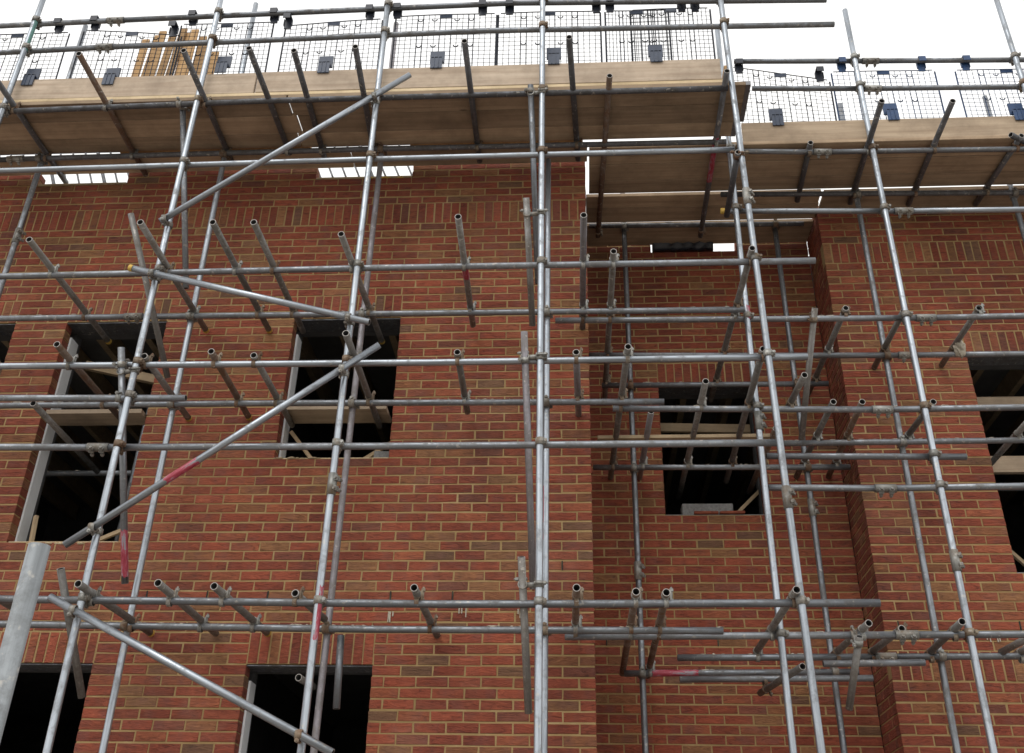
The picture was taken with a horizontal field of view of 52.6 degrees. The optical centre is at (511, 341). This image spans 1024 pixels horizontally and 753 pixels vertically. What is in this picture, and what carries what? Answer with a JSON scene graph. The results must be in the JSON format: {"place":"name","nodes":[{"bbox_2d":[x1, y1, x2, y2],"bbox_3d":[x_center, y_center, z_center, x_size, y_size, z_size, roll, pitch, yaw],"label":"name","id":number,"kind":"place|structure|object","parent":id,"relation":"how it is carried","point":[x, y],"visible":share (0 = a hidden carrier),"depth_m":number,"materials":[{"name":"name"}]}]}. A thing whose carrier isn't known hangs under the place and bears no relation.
{"place":"outdoors","nodes":[
{"label":"outdoors","id":0,"kind":"place"},
{"bbox_2d":[0,0,1023,255],"label":"sky","id":1,"kind":"structure","parent":0,"point":[880,28],"materials":[{"name":"white"}]},
{"label":"ground","id":2,"kind":"structure","parent":0,"visible":0},
{"bbox_2d":[0,542,50,742],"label":"steel post","id":3,"kind":"object","parent":2,"relation":"on","point":[17,629],"visible":1,"depth_m":2.25,"materials":[{"name":"grey metal"}]},
{"bbox_2d":[0,144,1023,752],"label":"brick building","id":4,"kind":"structure","parent":2,"relation":"on","point":[444,524],"depth_m":8.50,"materials":[{"name":"brick"}]},
{"bbox_2d":[29,515,38,540],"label":"timber batten","id":5,"kind":"object","parent":4,"relation":"on","point":[33,527],"visible":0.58,"depth_m":8.02,"materials":[{"name":"beige wood"}]},
{"bbox_2d":[91,529,119,540],"bbox_3d":[-3.167,1.525,8.039,0.409,0.030,0.030,-22,-27,-15],"label":"timber batten","id":6,"kind":"object","parent":4,"relation":"on","point":[109,535],"visible":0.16,"depth_m":8.04,"materials":[{"name":"beige wood"}]},
{"bbox_2d":[85,361,154,383],"bbox_3d":[-3.334,0.277,8.922,0.750,0.075,0.050,11,-29,10],"label":"timber batten","id":7,"kind":"object","parent":4,"relation":"on","point":[144,377],"visible":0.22,"depth_m":8.89,"materials":[{"name":"brown wood"}]},
{"bbox_2d":[114,385,152,540],"bbox_3d":[-3.175,0.906,8.844,0.048,2.471,0.048,0,-30,4],"label":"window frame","id":8,"kind":"object","parent":4,"relation":"on","point":[128,488],"visible":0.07,"depth_m":8.70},
{"bbox_2d":[289,431,311,456],"bbox_3d":[-1.676,0.852,8.306,0.030,0.386,0.030,-39,-32,-9],"label":"timber batten","id":9,"kind":"object","parent":4,"relation":"on","point":[297,440],"visible":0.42,"depth_m":8.33,"materials":[{"name":"brown wood"}]},
{"bbox_2d":[363,441,389,457],"bbox_3d":[-1.068,0.874,8.250,0.380,0.030,0.030,-31,-23,-20],"label":"timber batten","id":10,"kind":"object","parent":4,"relation":"on","point":[371,455],"visible":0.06,"depth_m":8.22,"materials":[{"name":"brown wood"}]},
{"bbox_2d":[373,451,388,457],"bbox_3d":[-1.023,0.927,8.182,0.128,0.095,0.109,-1,-30,4],"label":"concrete block","id":11,"kind":"object","parent":4,"relation":"on","point":[381,453],"depth_m":8.15,"materials":[{"name":"grey concrete"}]},
{"bbox_2d":[652,241,712,252],"bbox_3d":[1.704,-0.964,10.355,0.600,0.157,0.186,-1,-30,4],"label":"plastic sheet","id":12,"kind":"object","parent":4,"relation":"on","point":[699,246],"visible":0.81,"depth_m":10.32,"materials":[{"name":"black plastic"}]},
{"bbox_2d":[660,423,750,433],"bbox_3d":[1.869,0.820,9.726,1.100,0.085,0.040,1,-30,4],"label":"timber batten","id":13,"kind":"object","parent":4,"relation":"attached to","point":[702,428],"visible":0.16,"depth_m":9.71,"materials":[{"name":"brown wood"}]},
{"bbox_2d":[680,504,732,514],"bbox_3d":[1.707,1.498,9.075,0.445,0.118,0.138,-1,-30,4],"label":"concrete block","id":14,"kind":"object","parent":4,"relation":"on","point":[687,509],"depth_m":9.03,"materials":[{"name":"grey concrete"}]},
{"bbox_2d":[694,511,718,514],"bbox_3d":[1.681,1.488,8.966,0.211,0.026,0.059,-1,-30,4],"label":"loose brick","id":15,"kind":"object","parent":4,"relation":"on","point":[706,512],"visible":1,"depth_m":8.94,"materials":[{"name":"red brick"}]},
{"bbox_2d":[719,511,744,514],"bbox_3d":[1.904,1.482,8.954,0.216,0.024,0.059,-1,-30,4],"label":"loose brick","id":16,"kind":"object","parent":4,"relation":"on","point":[730,512],"visible":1,"depth_m":8.93,"materials":[{"name":"red brick"}]},
{"bbox_2d":[737,490,758,510],"bbox_3d":[2.069,1.449,9.180,0.425,0.030,0.030,-37,-16,-28],"label":"timber batten","id":17,"kind":"object","parent":4,"relation":"on","point":[749,500],"visible":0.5,"depth_m":9.19,"materials":[{"name":"brown wood"}]},
{"bbox_2d":[977,396,1023,404],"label":"timber batten","id":18,"kind":"object","parent":4,"relation":"attached to","point":[997,400],"visible":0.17,"depth_m":9.14,"materials":[{"name":"brown wood"}]},
{"bbox_2d":[990,456,1023,473],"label":"timber batten","id":19,"kind":"object","parent":4,"relation":"on","point":[1008,465],"depth_m":8.83,"materials":[{"name":"beige wood"}]},
{"bbox_2d":[1012,550,1023,565],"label":"timber batten","id":20,"kind":"object","parent":4,"relation":"on","point":[1019,559],"visible":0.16,"depth_m":8.23,"materials":[{"name":"beige wood"}]},
{"bbox_2d":[0,0,1023,752],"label":"tube scaffold","id":21,"kind":"object","parent":2,"relation":"on","point":[174,400],"visible":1,"depth_m":7.82,"materials":[{"name":"metal"}]},
{"bbox_2d":[0,18,69,85],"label":"brick guard","id":22,"kind":"object","parent":21,"relation":"attached to","point":[30,76],"visible":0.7,"depth_m":9.21,"materials":[{"name":"plastic"}]},
{"bbox_2d":[46,470,130,475],"bbox_3d":[-3.469,1.120,8.820,1.450,0.053,0.048,-1,-30,4],"label":"steel tube","id":23,"kind":"object","parent":21,"relation":"attached to","point":[77,473],"visible":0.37,"depth_m":8.81,"materials":[{"name":"grey metal"}]},
{"bbox_2d":[46,409,146,425],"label":"scaffold board","id":24,"kind":"object","parent":21,"relation":"on","point":[82,417],"visible":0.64,"depth_m":8.37,"materials":[{"name":"brown wood"}]},
{"bbox_2d":[69,15,181,84],"bbox_3d":[-3.414,-2.505,9.094,0.938,0.906,0.140,-1,-30,4],"label":"brick guard","id":25,"kind":"object","parent":21,"relation":"attached to","point":[110,75],"visible":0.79,"depth_m":9.16,"materials":[{"name":"plastic"}]},
{"bbox_2d":[0,95,291,122],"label":"scaffold board","id":26,"kind":"object","parent":21,"relation":"on","point":[282,109],"visible":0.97,"depth_m":8.88,"materials":[{"name":"brown wood"}]},
{"bbox_2d":[0,79,722,102],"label":"packing strip","id":27,"kind":"object","parent":26,"relation":"on","point":[391,90],"depth_m":8.70,"materials":[{"name":"brown wood"}]},
{"bbox_2d":[0,73,257,99],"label":"toe board","id":28,"kind":"object","parent":27,"relation":"on","point":[143,86],"visible":0.69,"depth_m":8.89,"materials":[{"name":"beige wood"}]},
{"bbox_2d":[255,59,721,92],"bbox_3d":[-0.221,-2.227,8.726,3.916,0.234,0.040,-1,-30,4],"label":"toe board","id":29,"kind":"object","parent":27,"relation":"on","point":[594,72],"visible":0.82,"depth_m":8.70,"materials":[{"name":"beige wood"}]},
{"bbox_2d":[0,133,300,154],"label":"scaffold board","id":30,"kind":"object","parent":21,"relation":"on","point":[241,141],"visible":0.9,"depth_m":9.25,"materials":[{"name":"brown wood"}]},
{"bbox_2d":[131,39,149,76],"bbox_3d":[-3.602,-2.358,9.778,0.072,1.450,0.022,-1,-34,3],"label":"pine plank","id":31,"kind":"object","parent":30,"relation":"on","point":[139,55],"visible":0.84,"depth_m":10.01,"materials":[{"name":"brown wood"}]},
{"bbox_2d":[120,144,311,152],"bbox_3d":[-2.688,-1.748,9.353,1.760,0.026,0.105,-1,-30,4],"label":"timber batten","id":32,"kind":"object","parent":30,"relation":"on","point":[208,150],"visible":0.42,"depth_m":9.37,"materials":[{"name":"orange wood"}]},
{"bbox_2d":[141,35,157,75],"bbox_3d":[-3.525,-2.381,9.814,0.072,1.530,0.133,-14,-34,24],"label":"pine plank","id":33,"kind":"object","parent":32,"relation":"on","point":[152,50],"visible":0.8,"depth_m":10.03,"materials":[{"name":"brown wood"}]},
{"bbox_2d":[146,31,166,75],"bbox_3d":[-3.451,-2.407,9.796,0.072,1.560,0.022,-1,-33,3],"label":"pine plank","id":34,"kind":"object","parent":32,"relation":"on","point":[158,53],"visible":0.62,"depth_m":10.02,"materials":[{"name":"brown wood"}]},
{"bbox_2d":[156,37,176,75],"bbox_3d":[-3.375,-2.383,9.805,0.072,1.530,0.022,0,-33,4],"label":"pine plank","id":35,"kind":"object","parent":32,"relation":"on","point":[166,60],"visible":0.26,"depth_m":10.02,"materials":[{"name":"brown wood"}]},
{"bbox_2d":[165,29,187,75],"bbox_3d":[-3.271,-2.423,9.793,0.072,1.590,0.022,0,-33,4],"label":"pine plank","id":36,"kind":"object","parent":32,"relation":"on","point":[182,34],"visible":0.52,"depth_m":10.00,"materials":[{"name":"brown wood"}]},
{"bbox_2d":[174,33,190,74],"bbox_3d":[-3.195,-2.394,9.799,0.072,1.550,0.022,-1,-33,3],"label":"pine plank","id":37,"kind":"object","parent":32,"relation":"on","point":[177,71],"visible":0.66,"depth_m":9.98,"materials":[{"name":"brown wood"}]},
{"bbox_2d":[181,29,198,74],"bbox_3d":[-3.121,-2.416,9.778,0.073,1.570,0.133,11,-32,-16],"label":"pine plank","id":38,"kind":"object","parent":32,"relation":"on","point":[193,47],"visible":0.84,"depth_m":10.04,"materials":[{"name":"brown wood"}]},
{"bbox_2d":[189,36,206,74],"bbox_3d":[-3.046,-2.370,9.774,0.072,1.490,0.022,-1,-33,3],"label":"pine plank","id":39,"kind":"object","parent":32,"relation":"on","point":[198,52],"visible":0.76,"depth_m":10.04,"materials":[{"name":"brown wood"}]},
{"bbox_2d":[197,46,206,74],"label":"pine plank","id":40,"kind":"object","parent":32,"relation":"on","point":[201,59],"visible":0.18,"depth_m":9.95,"materials":[{"name":"brown wood"}]},
{"bbox_2d":[207,52,218,73],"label":"pine plank","id":41,"kind":"object","parent":32,"relation":"on","point":[211,64],"visible":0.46,"depth_m":9.96,"materials":[{"name":"brown wood"}]},
{"bbox_2d":[0,113,301,140],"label":"scaffold board","id":42,"kind":"object","parent":21,"relation":"on","point":[144,128],"visible":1,"depth_m":9.07,"materials":[{"name":"brown wood"}]},
{"bbox_2d":[0,152,353,175],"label":"scaffold board","id":43,"kind":"object","parent":21,"relation":"on","point":[160,160],"visible":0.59,"depth_m":9.47,"materials":[{"name":"brown wood"}]},
{"bbox_2d":[169,7,279,75],"bbox_3d":[-2.538,-2.529,9.058,0.909,0.946,0.140,-1,-30,4],"label":"brick guard","id":44,"kind":"object","parent":21,"relation":"attached to","point":[223,63],"visible":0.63,"depth_m":9.15,"materials":[{"name":"plastic"}]},
{"bbox_2d":[277,4,382,72],"bbox_3d":[-1.590,-2.539,8.987,0.883,0.930,0.141,-1,-30,4],"label":"brick guard","id":45,"kind":"object","parent":21,"relation":"attached to","point":[324,64],"visible":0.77,"depth_m":9.08,"materials":[{"name":"plastic"}]},
{"bbox_2d":[287,406,391,423],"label":"scaffold board","id":46,"kind":"object","parent":21,"relation":"on","point":[311,414],"visible":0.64,"depth_m":8.25,"materials":[{"name":"brown wood"}]},
{"bbox_2d":[390,0,497,68],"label":"brick guard","id":47,"kind":"object","parent":21,"relation":"attached to","point":[437,59],"visible":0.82,"depth_m":9.01,"materials":[{"name":"plastic"}]},
{"bbox_2d":[351,147,586,166],"bbox_3d":[-0.383,-1.675,9.321,2.115,0.040,0.212,-1,-30,4],"label":"scaffold board","id":48,"kind":"object","parent":21,"relation":"on","point":[464,162],"visible":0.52,"depth_m":9.32,"materials":[{"name":"brown wood"}]},
{"bbox_2d":[298,122,734,146],"bbox_3d":[0.031,-1.820,9.057,3.816,0.040,0.182,-1,-30,4],"label":"scaffold board","id":49,"kind":"object","parent":21,"relation":"on","point":[589,132],"visible":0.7,"depth_m":9.04,"materials":[{"name":"brown wood"}]},
{"bbox_2d":[410,140,582,144],"bbox_3d":[-0.143,-1.782,9.195,1.540,0.026,0.105,-1,-30,4],"label":"timber batten","id":50,"kind":"object","parent":49,"relation":"on","point":[496,142],"visible":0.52,"depth_m":9.20,"materials":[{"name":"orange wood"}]},
{"bbox_2d":[288,81,750,114],"bbox_3d":[0.040,-2.035,8.687,3.846,0.040,0.219,-1,-30,4],"label":"scaffold board","id":51,"kind":"object","parent":21,"relation":"on","point":[509,103],"visible":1,"depth_m":8.68,"materials":[{"name":"brown wood"}]},
{"bbox_2d":[298,103,746,132],"bbox_3d":[0.069,-1.923,8.878,3.817,0.040,0.220,-1,-30,4],"label":"scaffold board","id":52,"kind":"object","parent":21,"relation":"on","point":[655,114],"visible":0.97,"depth_m":8.86,"materials":[{"name":"brown wood"}]},
{"bbox_2d":[496,0,602,64],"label":"brick guard","id":53,"kind":"object","parent":21,"relation":"attached to","point":[553,55],"visible":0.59,"depth_m":8.97,"materials":[{"name":"plastic"}]},
{"bbox_2d":[604,0,672,61],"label":"brick guard","id":54,"kind":"object","parent":21,"relation":"attached to","point":[655,53],"visible":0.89,"depth_m":8.89,"materials":[{"name":"plastic"}]},
{"bbox_2d":[630,4,715,60],"bbox_3d":[1.373,-2.569,8.831,0.709,0.941,0.141,-1,-30,4],"label":"brick guard","id":55,"kind":"object","parent":21,"relation":"attached to","point":[692,7],"visible":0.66,"depth_m":8.94,"materials":[{"name":"plastic"}]},
{"bbox_2d":[597,434,769,440],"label":"board","id":56,"kind":"object","parent":21,"relation":"on","point":[678,437],"visible":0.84,"depth_m":8.40,"materials":[{"name":"brown wood"}]},
{"bbox_2d":[587,219,812,245],"bbox_3d":[1.824,-1.072,10.206,2.188,0.040,0.341,-1,-30,4],"label":"scaffold board","id":57,"kind":"object","parent":21,"relation":"on","point":[650,236],"visible":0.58,"depth_m":10.20,"materials":[{"name":"brown wood"}]},
{"bbox_2d":[586,202,818,222],"bbox_3d":[1.804,-1.239,9.921,2.187,0.040,0.232,-1,-30,4],"label":"scaffold board","id":58,"kind":"object","parent":21,"relation":"on","point":[652,214],"visible":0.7,"depth_m":9.92,"materials":[{"name":"brown wood"}]},
{"bbox_2d":[586,189,820,207],"bbox_3d":[1.787,-1.343,9.745,2.176,0.039,0.171,-1,-30,4],"label":"scaffold board","id":59,"kind":"object","parent":21,"relation":"on","point":[654,199],"visible":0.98,"depth_m":9.73,"materials":[{"name":"brown wood"}]},
{"bbox_2d":[733,58,836,125],"bbox_3d":[2.476,-2.183,9.387,0.894,0.959,0.141,-1,-30,4],"label":"brick guard","id":60,"kind":"object","parent":21,"relation":"attached to","point":[776,117],"visible":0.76,"depth_m":9.46,"materials":[{"name":"plastic"}]},
{"bbox_2d":[589,154,1023,180],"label":"scaffold board","id":61,"kind":"object","parent":21,"relation":"on","point":[842,166],"visible":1,"depth_m":9.30,"materials":[{"name":"brown wood"}]},
{"bbox_2d":[589,171,1023,193],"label":"scaffold board","id":62,"kind":"object","parent":21,"relation":"on","point":[814,182],"visible":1,"depth_m":9.48,"materials":[{"name":"brown wood"}]},
{"bbox_2d":[589,135,1023,164],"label":"scaffold board","id":63,"kind":"object","parent":21,"relation":"on","point":[968,141],"visible":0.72,"depth_m":9.08,"materials":[{"name":"brown wood"}]},
{"bbox_2d":[830,56,944,120],"bbox_3d":[3.407,-2.187,9.323,0.946,0.939,0.140,-1,-30,4],"label":"brick guard","id":64,"kind":"object","parent":21,"relation":"attached to","point":[890,111],"visible":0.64,"depth_m":9.42,"materials":[{"name":"blue plastic"}]},
{"bbox_2d":[818,185,1023,207],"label":"scaffold board","id":65,"kind":"object","parent":21,"relation":"on","point":[917,202],"visible":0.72,"depth_m":9.67,"materials":[{"name":"brown wood"}]},
{"bbox_2d":[953,341,965,358],"bbox_3d":[3.704,0.063,8.586,0.086,0.193,0.141,-1,-30,4],"label":"cloth rag","id":66,"kind":"object","parent":21,"relation":"hanging from","point":[959,349],"visible":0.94,"depth_m":8.54,"materials":[{"name":"beige fabric"}]},
{"bbox_2d":[954,55,1023,119],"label":"brick guard","id":67,"kind":"object","parent":21,"relation":"attached to","point":[1016,110],"visible":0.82,"depth_m":9.33,"materials":[{"name":"blue plastic"}]},
{"bbox_2d":[998,489,1023,490],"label":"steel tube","id":68,"kind":"object","parent":21,"relation":"attached to","point":[1013,490],"depth_m":8.87,"materials":[{"name":"grey metal"}]},
{"bbox_3d":[4.620,-1.762,8.998,5.050,0.036,0.048,-1,-30,4],"label":"packing strip","id":69,"kind":"object","parent":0,"visible":0},
{"bbox_2d":[741,116,1023,141],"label":"toe board","id":70,"kind":"object","parent":69,"relation":"on","point":[900,128],"visible":0.76,"depth_m":9.14,"materials":[{"name":"beige wood"}]}
]}

